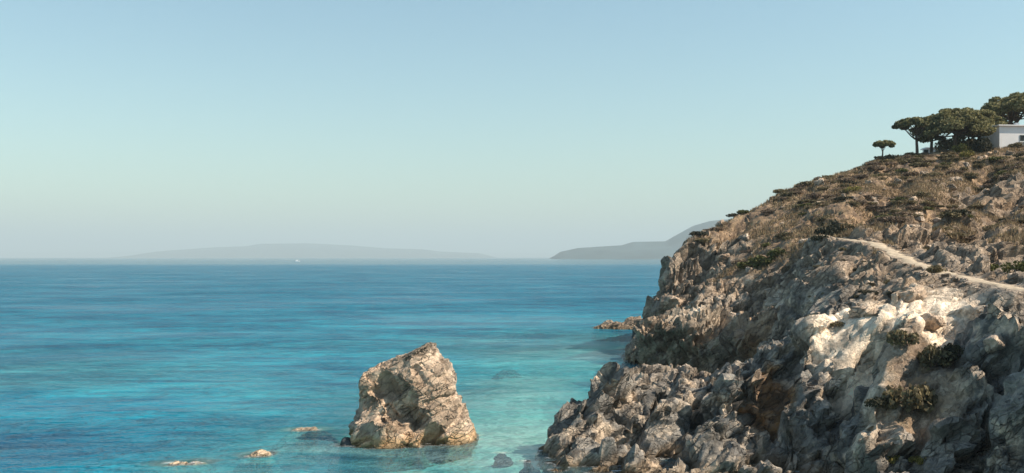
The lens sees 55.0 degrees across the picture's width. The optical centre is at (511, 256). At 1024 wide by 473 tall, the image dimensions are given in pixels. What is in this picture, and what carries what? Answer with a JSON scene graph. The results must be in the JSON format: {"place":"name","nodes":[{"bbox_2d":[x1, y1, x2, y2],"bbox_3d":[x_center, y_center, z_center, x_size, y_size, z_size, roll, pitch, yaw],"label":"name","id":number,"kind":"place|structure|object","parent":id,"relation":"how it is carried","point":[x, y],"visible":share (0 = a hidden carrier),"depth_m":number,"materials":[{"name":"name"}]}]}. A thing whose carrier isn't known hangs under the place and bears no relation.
{"place":"outdoors","nodes":[
{"label":"outdoors","id":0,"kind":"place"},
{"bbox_2d":[0,252,555,256],"bbox_3d":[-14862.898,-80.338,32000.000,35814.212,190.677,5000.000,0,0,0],"label":"coast hills","id":1,"kind":"structure","parent":0,"point":[65,254],"depth_m":30732.11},
{"bbox_2d":[107,243,496,257],"bbox_3d":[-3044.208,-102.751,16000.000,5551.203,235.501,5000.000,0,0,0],"label":"island hills","id":2,"kind":"structure","parent":0,"point":[298,250],"depth_m":14440.72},
{"bbox_2d":[152,327,628,472],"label":"seabed","id":3,"kind":"structure","parent":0,"point":[510,397],"depth_m":76.56,"materials":[{"name":"teal sand"}]},
{"bbox_2d":[164,461,205,466],"bbox_3d":[-19.117,14.016,57.489,7.033,4.265,3.561,0,0,-17],"label":"reef rock","id":4,"kind":"object","parent":3,"relation":"on","point":[176,463],"visible":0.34,"depth_m":57.24,"materials":[{"name":"beige stone"}]},
{"bbox_2d":[243,449,272,457],"bbox_3d":[-15.434,13.867,59.746,3.952,4.373,3.131,0,0,0],"label":"reef rock","id":5,"kind":"object","parent":3,"relation":"on","point":[259,453],"visible":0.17,"depth_m":59.49,"materials":[{"name":"beige stone"}]},
{"bbox_2d":[270,426,339,455],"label":"reef rock","id":6,"kind":"object","parent":3,"relation":"on","point":[314,428],"visible":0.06,"depth_m":68.33,"materials":[{"name":"beige stone"}]},
{"bbox_2d":[339,437,352,447],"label":"reef rock","id":7,"kind":"object","parent":3,"relation":"on","point":[345,442],"visible":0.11,"depth_m":62.80,"materials":[{"name":"grey stone"}]},
{"bbox_2d":[491,453,513,467],"bbox_3d":[-0.705,13.984,60.255,2.346,3.923,1.474,0,0,-6],"label":"reef rock","id":8,"kind":"object","parent":3,"relation":"on","point":[497,458],"visible":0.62,"depth_m":60.03,"materials":[{"name":"grey stone"}]},
{"bbox_2d":[519,460,540,472],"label":"reef rock","id":9,"kind":"object","parent":3,"relation":"on","point":[527,467],"visible":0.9,"depth_m":57.55,"materials":[{"name":"grey stone"}]},
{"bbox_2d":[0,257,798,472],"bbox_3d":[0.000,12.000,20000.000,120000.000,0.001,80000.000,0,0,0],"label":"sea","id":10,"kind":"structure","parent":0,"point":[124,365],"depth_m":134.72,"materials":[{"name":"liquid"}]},
{"bbox_2d":[348,342,478,465],"bbox_3d":[-6.438,10.547,65.203,9.030,9.910,9.046,0,0,0],"label":"sea rock","id":11,"kind":"object","parent":10,"relation":"in","point":[412,399],"visible":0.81,"depth_m":63.60,"materials":[{"name":"stone"}]},
{"bbox_2d":[0,0,1023,253],"label":"sky","id":12,"kind":"structure","parent":0,"point":[465,126],"materials":[{"name":"blue"}]},
{"bbox_2d":[551,219,729,258],"bbox_3d":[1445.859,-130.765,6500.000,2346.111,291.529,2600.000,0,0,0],"label":"island hills","id":13,"kind":"structure","parent":0,"point":[670,247],"depth_m":6080.23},
{"bbox_2d":[535,147,1023,472],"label":"headland","id":14,"kind":"structure","parent":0,"point":[702,387],"depth_m":61.10,"materials":[{"name":"grey stone"}]},
{"bbox_2d":[594,316,642,329],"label":"rock ledge","id":15,"kind":"object","parent":14,"relation":"on","point":[628,323],"visible":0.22,"depth_m":164.31,"materials":[{"name":"beige stone"}]},
{"bbox_2d":[659,295,683,310],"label":"boulder","id":16,"kind":"object","parent":14,"relation":"on","point":[668,302],"visible":0.88,"depth_m":120.17,"materials":[{"name":"stone"}]},
{"bbox_2d":[689,231,707,235],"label":"shrub","id":17,"kind":"object","parent":14,"relation":"on","point":[698,233],"visible":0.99,"depth_m":129.17,"materials":[{"name":"green plant"}]},
{"bbox_2d":[694,238,709,241],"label":"shrub","id":18,"kind":"object","parent":14,"relation":"on","point":[703,239],"visible":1,"depth_m":127.75,"materials":[{"name":"green plant"}]},
{"bbox_2d":[716,253,729,260],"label":"stone","id":19,"kind":"object","parent":14,"relation":"on","point":[722,256],"visible":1,"depth_m":122.90,"materials":[{"name":"stone"}]},
{"bbox_2d":[725,312,737,324],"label":"boulder","id":20,"kind":"object","parent":14,"relation":"on","point":[729,317],"visible":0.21,"depth_m":101.85,"materials":[{"name":"stone"}]},
{"bbox_2d":[738,233,749,239],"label":"stone","id":21,"kind":"object","parent":14,"relation":"on","point":[745,236],"visible":0.87,"depth_m":124.78,"materials":[{"name":"stone"}]},
{"bbox_2d":[736,260,762,269],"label":"shrub","id":22,"kind":"object","parent":14,"relation":"on","point":[743,265],"visible":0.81,"depth_m":114.13,"materials":[{"name":"green plant"}]},
{"bbox_2d":[752,255,775,265],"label":"shrub","id":23,"kind":"object","parent":14,"relation":"on","point":[757,259],"visible":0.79,"depth_m":112.26,"materials":[{"name":"green plant"}]},
{"bbox_2d":[760,209,774,212],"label":"shrub","id":24,"kind":"object","parent":14,"relation":"on","point":[768,211],"visible":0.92,"depth_m":133.84,"materials":[{"name":"green plant"}]},
{"bbox_2d":[764,297,782,307],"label":"boulder","id":25,"kind":"object","parent":14,"relation":"on","point":[772,301],"visible":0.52,"depth_m":97.26,"materials":[{"name":"stone"}]},
{"bbox_2d":[766,247,784,257],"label":"shrub","id":26,"kind":"object","parent":14,"relation":"on","point":[775,252],"visible":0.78,"depth_m":111.82,"materials":[{"name":"green plant"}]},
{"bbox_2d":[773,189,786,193],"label":"shrub","id":27,"kind":"object","parent":14,"relation":"on","point":[777,191],"visible":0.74,"depth_m":143.70,"materials":[{"name":"green plant"}]},
{"bbox_2d":[775,231,789,237],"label":"shrub","id":28,"kind":"object","parent":14,"relation":"on","point":[781,234],"visible":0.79,"depth_m":118.28,"materials":[{"name":"green plant"}]},
{"bbox_2d":[780,191,795,195],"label":"shrub","id":29,"kind":"object","parent":14,"relation":"on","point":[787,193],"visible":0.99,"depth_m":139.56,"materials":[{"name":"green plant"}]},
{"bbox_2d":[797,181,813,185],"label":"shrub","id":30,"kind":"object","parent":14,"relation":"on","point":[808,183],"visible":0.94,"depth_m":142.30,"materials":[{"name":"green plant"}]},
{"bbox_2d":[806,192,821,196],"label":"shrub","id":31,"kind":"object","parent":14,"relation":"on","point":[812,194],"visible":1,"depth_m":133.75,"materials":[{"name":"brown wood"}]},
{"bbox_2d":[810,309,820,314],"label":"stone","id":32,"kind":"object","parent":14,"relation":"on","point":[817,312],"visible":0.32,"depth_m":67.67,"materials":[{"name":"stone"}]},
{"bbox_2d":[814,179,824,185],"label":"stone","id":33,"kind":"object","parent":14,"relation":"on","point":[819,181],"visible":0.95,"depth_m":139.64,"materials":[{"name":"stone"}]},
{"bbox_2d":[810,235,830,240],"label":"shrub","id":34,"kind":"object","parent":14,"relation":"on","point":[817,238],"visible":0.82,"depth_m":98.82,"materials":[{"name":"green plant"}]},
{"bbox_2d":[814,214,833,221],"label":"shrub","id":35,"kind":"object","parent":14,"relation":"on","point":[822,218],"visible":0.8,"depth_m":117.49,"materials":[{"name":"green plant"}]},
{"bbox_2d":[814,219,854,236],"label":"shrub","id":36,"kind":"object","parent":14,"relation":"on","point":[834,226],"visible":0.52,"depth_m":108.18,"materials":[{"name":"green plant"}]},
{"bbox_2d":[830,321,844,326],"bbox_3d":[20.565,4.273,62.269,1.078,0.404,1.154,0,0,44],"label":"shrub","id":37,"kind":"object","parent":14,"relation":"on","point":[838,323],"visible":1,"depth_m":62.03,"materials":[{"name":"green plant"}]},
{"bbox_2d":[833,196,853,200],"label":"shrub","id":38,"kind":"object","parent":14,"relation":"on","point":[842,198],"visible":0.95,"depth_m":124.35,"materials":[{"name":"green plant"}]},
{"bbox_2d":[836,177,857,181],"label":"shrub","id":39,"kind":"object","parent":14,"relation":"on","point":[847,179],"visible":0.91,"depth_m":139.56,"materials":[{"name":"green plant"}]},
{"bbox_2d":[843,186,861,192],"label":"shrub","id":40,"kind":"object","parent":14,"relation":"on","point":[855,188],"visible":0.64,"depth_m":132.17,"materials":[{"name":"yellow plant"}]},
{"bbox_2d":[846,200,860,206],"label":"shrub","id":41,"kind":"object","parent":14,"relation":"on","point":[856,204],"visible":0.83,"depth_m":119.89,"materials":[{"name":"green plant"}]},
{"bbox_2d":[686,146,1023,282],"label":"dry grass","id":42,"kind":"structure","parent":14,"relation":"on","point":[928,185],"depth_m":125.80,"materials":[{"name":"brown plant"}]},
{"bbox_2d":[851,174,868,178],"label":"shrub","id":43,"kind":"object","parent":14,"relation":"on","point":[863,176],"visible":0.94,"depth_m":142.40,"materials":[{"name":"green plant"}]},
{"bbox_2d":[848,306,879,318],"bbox_3d":[22.406,3.549,62.055,1.501,0.898,1.954,-2,4,-20],"label":"boulder","id":44,"kind":"object","parent":14,"relation":"on","point":[858,311],"visible":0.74,"depth_m":61.69,"materials":[{"name":"beige stone"}]},
{"bbox_2d":[861,165,884,170],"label":"shrub","id":45,"kind":"object","parent":14,"relation":"on","point":[877,167],"visible":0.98,"depth_m":145.53,"materials":[{"name":"green plant"}]},
{"bbox_2d":[868,196,878,202],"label":"stone","id":46,"kind":"object","parent":14,"relation":"on","point":[872,198],"visible":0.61,"depth_m":126.45,"materials":[{"name":"stone"}]},
{"bbox_2d":[866,204,881,210],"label":"shrub","id":47,"kind":"object","parent":14,"relation":"on","point":[874,207],"visible":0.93,"depth_m":121.42,"materials":[{"name":"plant"}]},
{"bbox_2d":[864,396,887,408],"bbox_3d":[19.384,7.731,52.510,1.290,0.691,1.110,0,0,-43],"label":"shrub","id":48,"kind":"object","parent":14,"relation":"on","point":[879,401],"visible":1,"depth_m":52.27,"materials":[{"name":"green plant"}]},
{"bbox_2d":[876,208,890,211],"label":"shrub","id":49,"kind":"object","parent":14,"relation":"on","point":[885,210],"visible":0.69,"depth_m":116.27,"materials":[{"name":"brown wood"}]},
{"bbox_2d":[872,140,895,154],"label":"umbrella pine","id":50,"kind":"object","parent":14,"relation":"on","point":[883,144],"visible":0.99,"depth_m":154.78,"materials":[{"name":"green plant"}]},
{"bbox_2d":[874,154,899,159],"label":"shrub","id":51,"kind":"object","parent":14,"relation":"on","point":[889,156],"visible":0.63,"depth_m":153.25,"materials":[{"name":"green plant"}]},
{"bbox_2d":[874,215,908,222],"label":"shrub","id":52,"kind":"object","parent":14,"relation":"on","point":[890,218],"visible":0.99,"depth_m":104.67,"materials":[{"name":"green plant"}]},
{"bbox_2d":[884,161,898,165],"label":"shrub","id":53,"kind":"object","parent":14,"relation":"on","point":[890,163],"visible":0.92,"depth_m":147.77,"materials":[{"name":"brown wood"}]},
{"bbox_2d":[887,455,899,463],"bbox_3d":[19.320,10.318,50.006,0.550,0.534,1.018,0,0,44],"label":"shrub","id":54,"kind":"object","parent":14,"relation":"on","point":[893,460],"visible":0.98,"depth_m":49.76,"materials":[{"name":"green plant"}]},
{"bbox_2d":[886,195,913,200],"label":"shrub","id":55,"kind":"object","parent":14,"relation":"on","point":[893,197],"visible":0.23,"depth_m":119.54,"materials":[{"name":"green plant"}]},
{"bbox_2d":[894,168,908,172],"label":"shrub","id":56,"kind":"object","parent":14,"relation":"on","point":[902,170],"visible":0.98,"depth_m":143.00,"materials":[{"name":"green plant"}]},
{"bbox_2d":[892,211,912,214],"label":"shrub","id":57,"kind":"object","parent":14,"relation":"on","point":[903,213],"visible":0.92,"depth_m":107.18,"materials":[{"name":"green plant"}]},
{"bbox_2d":[886,329,919,346],"bbox_3d":[21.769,4.545,55.037,1.737,1.105,1.796,0,0,7],"label":"shrub","id":58,"kind":"object","parent":14,"relation":"on","point":[896,337],"visible":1,"depth_m":54.54,"materials":[{"name":"green plant"}]},
{"bbox_2d":[897,158,914,163],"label":"shrub","id":59,"kind":"object","parent":14,"relation":"on","point":[902,161],"visible":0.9,"depth_m":147.92,"materials":[{"name":"green plant"}]},
{"bbox_2d":[898,200,917,203],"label":"shrub","id":60,"kind":"object","parent":14,"relation":"on","point":[910,202],"visible":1,"depth_m":114.80,"materials":[{"name":"green plant"}]},
{"bbox_2d":[891,286,926,302],"bbox_3d":[24.996,2.557,62.056,2.024,1.024,1.873,-18,-3,40],"label":"boulder","id":61,"kind":"object","parent":14,"relation":"on","point":[914,294],"visible":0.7,"depth_m":61.48,"materials":[{"name":"beige stone"}]},
{"bbox_2d":[882,382,937,413],"bbox_3d":[21.319,7.650,52.696,3.337,1.891,2.504,0,0,-23],"label":"shrub","id":62,"kind":"object","parent":14,"relation":"on","point":[915,397],"visible":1,"depth_m":52.17,"materials":[{"name":"green plant"}]},
{"bbox_2d":[903,171,919,175],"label":"shrub","id":63,"kind":"object","parent":14,"relation":"on","point":[909,173],"visible":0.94,"depth_m":141.39,"materials":[{"name":"green plant"}]},
{"bbox_2d":[891,116,934,152],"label":"umbrella pine","id":64,"kind":"object","parent":14,"relation":"on","point":[905,124],"visible":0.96,"depth_m":156.24,"materials":[{"name":"green plant"}]},
{"bbox_2d":[904,205,923,209],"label":"shrub","id":65,"kind":"object","parent":14,"relation":"on","point":[913,207],"visible":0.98,"depth_m":112.45,"materials":[{"name":"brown plant"}]},
{"bbox_2d":[908,162,922,166],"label":"shrub","id":66,"kind":"object","parent":14,"relation":"on","point":[917,164],"visible":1,"depth_m":144.90,"materials":[{"name":"green plant"}]},
{"bbox_2d":[908,455,926,464],"bbox_3d":[20.507,10.223,49.511,0.856,0.460,0.909,0,0,-24],"label":"shrub","id":67,"kind":"object","parent":14,"relation":"on","point":[917,459],"visible":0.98,"depth_m":49.39,"materials":[{"name":"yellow plant"}]},
{"bbox_2d":[913,157,924,161],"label":"shrub","id":68,"kind":"object","parent":14,"relation":"on","point":[920,159],"visible":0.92,"depth_m":147.83,"materials":[{"name":"green plant"}]},
{"bbox_2d":[915,216,924,222],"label":"stone","id":69,"kind":"object","parent":14,"relation":"on","point":[920,219],"visible":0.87,"depth_m":109.23,"materials":[{"name":"stone"}]},
{"bbox_2d":[817,235,1023,290],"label":"footpath","id":70,"kind":"structure","parent":14,"relation":"on","point":[894,252],"depth_m":76.19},
{"bbox_2d":[913,191,931,196],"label":"shrub","id":71,"kind":"object","parent":14,"relation":"on","point":[919,193],"visible":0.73,"depth_m":119.94,"materials":[{"name":"green plant"}]},
{"bbox_2d":[919,200,935,205],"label":"shrub","id":72,"kind":"object","parent":14,"relation":"on","point":[928,202],"visible":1,"depth_m":115.75,"materials":[{"name":"green plant"}]},
{"bbox_2d":[920,147,937,152],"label":"white house","id":73,"kind":"structure","parent":14,"relation":"on","point":[926,149],"depth_m":172.82,"materials":[{"name":"paint"}]},
{"bbox_2d":[919,172,942,176],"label":"shrub","id":74,"kind":"object","parent":14,"relation":"on","point":[933,174],"visible":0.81,"depth_m":138.15,"materials":[{"name":"green plant"}]},
{"bbox_2d":[920,313,945,330],"bbox_3d":[24.924,3.895,58.974,1.300,1.126,1.626,21,-27,-38],"label":"boulder","id":75,"kind":"object","parent":14,"relation":"on","point":[933,322],"visible":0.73,"depth_m":58.44,"materials":[{"name":"brown stone"}]},
{"bbox_2d":[917,343,952,369],"bbox_3d":[23.280,5.483,54.240,1.917,1.600,1.642,0,0,3],"label":"shrub","id":76,"kind":"object","parent":14,"relation":"on","point":[929,354],"visible":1,"depth_m":53.81,"materials":[{"name":"green plant"}]},
{"bbox_2d":[908,113,961,152],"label":"umbrella pine","id":77,"kind":"object","parent":14,"relation":"on","point":[931,143],"visible":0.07,"depth_m":159.86,"materials":[{"name":"green plant"}]},
{"bbox_2d":[926,265,946,272],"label":"shrub","id":78,"kind":"object","parent":14,"relation":"on","point":[935,269],"visible":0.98,"depth_m":69.55,"materials":[{"name":"green plant"}]},
{"bbox_2d":[932,226,952,230],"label":"shrub","id":79,"kind":"object","parent":14,"relation":"on","point":[946,228],"visible":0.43,"depth_m":97.08,"materials":[{"name":"green plant"}]},
{"bbox_2d":[934,164,951,168],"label":"shrub","id":80,"kind":"object","parent":14,"relation":"on","point":[945,166],"visible":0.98,"depth_m":141.84,"materials":[{"name":"green plant"}]},
{"bbox_2d":[936,153,955,158],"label":"shrub","id":81,"kind":"object","parent":14,"relation":"on","point":[948,155],"visible":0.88,"depth_m":146.92,"materials":[{"name":"green plant"}]},
{"bbox_2d":[934,137,960,151],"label":"shrub","id":82,"kind":"object","parent":14,"relation":"on","point":[945,142],"visible":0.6,"depth_m":157.78,"materials":[{"name":"green plant"}]},
{"bbox_2d":[936,211,961,218],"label":"shrub","id":83,"kind":"object","parent":14,"relation":"on","point":[953,214],"visible":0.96,"depth_m":101.25,"materials":[{"name":"green plant"}]},
{"bbox_2d":[939,343,964,363],"bbox_3d":[24.502,5.366,54.436,2.125,1.236,1.669,0,0,5],"label":"shrub","id":84,"kind":"object","parent":14,"relation":"on","point":[955,349],"visible":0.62,"depth_m":54.03,"materials":[{"name":"green plant"}]},
{"bbox_2d":[947,184,956,190],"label":"stone","id":85,"kind":"object","parent":14,"relation":"on","point":[953,186],"visible":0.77,"depth_m":128.10,"materials":[{"name":"stone"}]},
{"bbox_2d":[946,276,958,283],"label":"stone","id":86,"kind":"object","parent":14,"relation":"on","point":[951,279],"visible":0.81,"depth_m":64.39,"materials":[{"name":"stone"}]},
{"bbox_2d":[946,157,962,161],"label":"shrub","id":87,"kind":"object","parent":14,"relation":"on","point":[954,159],"visible":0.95,"depth_m":144.61,"materials":[{"name":"green plant"}]},
{"bbox_2d":[946,169,964,173],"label":"shrub","id":88,"kind":"object","parent":14,"relation":"on","point":[955,171],"visible":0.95,"depth_m":138.67,"materials":[{"name":"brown plant"}]},
{"bbox_2d":[943,209,970,215],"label":"shrub","id":89,"kind":"object","parent":14,"relation":"on","point":[963,211],"visible":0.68,"depth_m":101.12,"materials":[{"name":"green plant"}]},
{"bbox_2d":[918,107,996,144],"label":"umbrella pine","id":90,"kind":"object","parent":14,"relation":"on","point":[968,121],"visible":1,"depth_m":153.11,"materials":[{"name":"green plant"}]},
{"bbox_2d":[947,232,968,236],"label":"shrub","id":91,"kind":"object","parent":14,"relation":"on","point":[959,234],"visible":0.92,"depth_m":95.34,"materials":[{"name":"green plant"}]},
{"bbox_2d":[950,143,970,152],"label":"shrub","id":92,"kind":"object","parent":14,"relation":"on","point":[961,147],"visible":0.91,"depth_m":152.14,"materials":[{"name":"green plant"}]},
{"bbox_2d":[959,150,974,157],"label":"shrub","id":93,"kind":"object","parent":14,"relation":"on","point":[967,153],"visible":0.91,"depth_m":147.42,"materials":[{"name":"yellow plant"}]},
{"bbox_2d":[957,139,977,149],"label":"shrub","id":94,"kind":"object","parent":14,"relation":"on","point":[970,143],"visible":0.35,"depth_m":155.79,"materials":[{"name":"green plant"}]},
{"bbox_2d":[966,204,984,207],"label":"shrub","id":95,"kind":"object","parent":14,"relation":"on","point":[978,205],"visible":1,"depth_m":113.23,"materials":[{"name":"green plant"}]},
{"bbox_2d":[952,109,1008,139],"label":"umbrella pine","id":96,"kind":"object","parent":14,"relation":"on","point":[993,117],"visible":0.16,"depth_m":158.41,"materials":[{"name":"green plant"}]},
{"bbox_2d":[971,137,992,153],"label":"shrub","id":97,"kind":"object","parent":14,"relation":"on","point":[981,145],"visible":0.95,"depth_m":151.30,"materials":[{"name":"green plant"}]},
{"bbox_2d":[982,224,996,230],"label":"shrub","id":98,"kind":"object","parent":14,"relation":"on","point":[988,227],"visible":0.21,"depth_m":93.66,"materials":[{"name":"green plant"}]},
{"bbox_2d":[983,156,1003,160],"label":"shrub","id":99,"kind":"object","parent":14,"relation":"on","point":[992,158],"visible":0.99,"depth_m":144.01,"materials":[{"name":"green plant"}]},
{"bbox_2d":[983,333,1006,352],"bbox_3d":[25.555,4.551,52.072,1.153,0.971,1.214,-12,5,45],"label":"boulder","id":100,"kind":"object","parent":14,"relation":"on","point":[994,342],"visible":1,"depth_m":51.71,"materials":[{"name":"stone"}]},
{"bbox_2d":[990,263,1000,270],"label":"shrub","id":101,"kind":"object","parent":14,"relation":"on","point":[993,267],"visible":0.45,"depth_m":71.61,"materials":[{"name":"green plant"}]},
{"bbox_2d":[990,159,1006,163],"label":"shrub","id":102,"kind":"object","parent":14,"relation":"on","point":[999,160],"visible":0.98,"depth_m":143.72,"materials":[{"name":"green plant"}]},
{"bbox_2d":[980,92,1023,124],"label":"umbrella pine","id":103,"kind":"object","parent":14,"relation":"on","point":[998,105],"visible":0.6,"depth_m":163.41,"materials":[{"name":"green plant"}]},
{"bbox_2d":[981,123,1023,148],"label":"white house","id":104,"kind":"structure","parent":14,"relation":"on","point":[1002,136],"depth_m":154.45,"materials":[{"name":"paint"}]},
{"bbox_2d":[998,174,1010,180],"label":"shrub","id":105,"kind":"object","parent":14,"relation":"on","point":[1004,176],"visible":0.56,"depth_m":129.13,"materials":[{"name":"green plant"}]},
{"bbox_2d":[1000,260,1023,273],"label":"shrub","id":106,"kind":"object","parent":14,"relation":"on","point":[1019,265],"visible":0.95,"depth_m":65.70,"materials":[{"name":"green plant"}]},
{"bbox_2d":[1008,142,1022,147],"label":"shrub","id":107,"kind":"object","parent":14,"relation":"on","point":[1018,144],"visible":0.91,"depth_m":153.75,"materials":[{"name":"green plant"}]},
{"bbox_2d":[1009,92,1023,113],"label":"umbrella pine","id":108,"kind":"object","parent":14,"relation":"on","point":[1019,105],"visible":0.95,"depth_m":159.06,"materials":[{"name":"green plant"}]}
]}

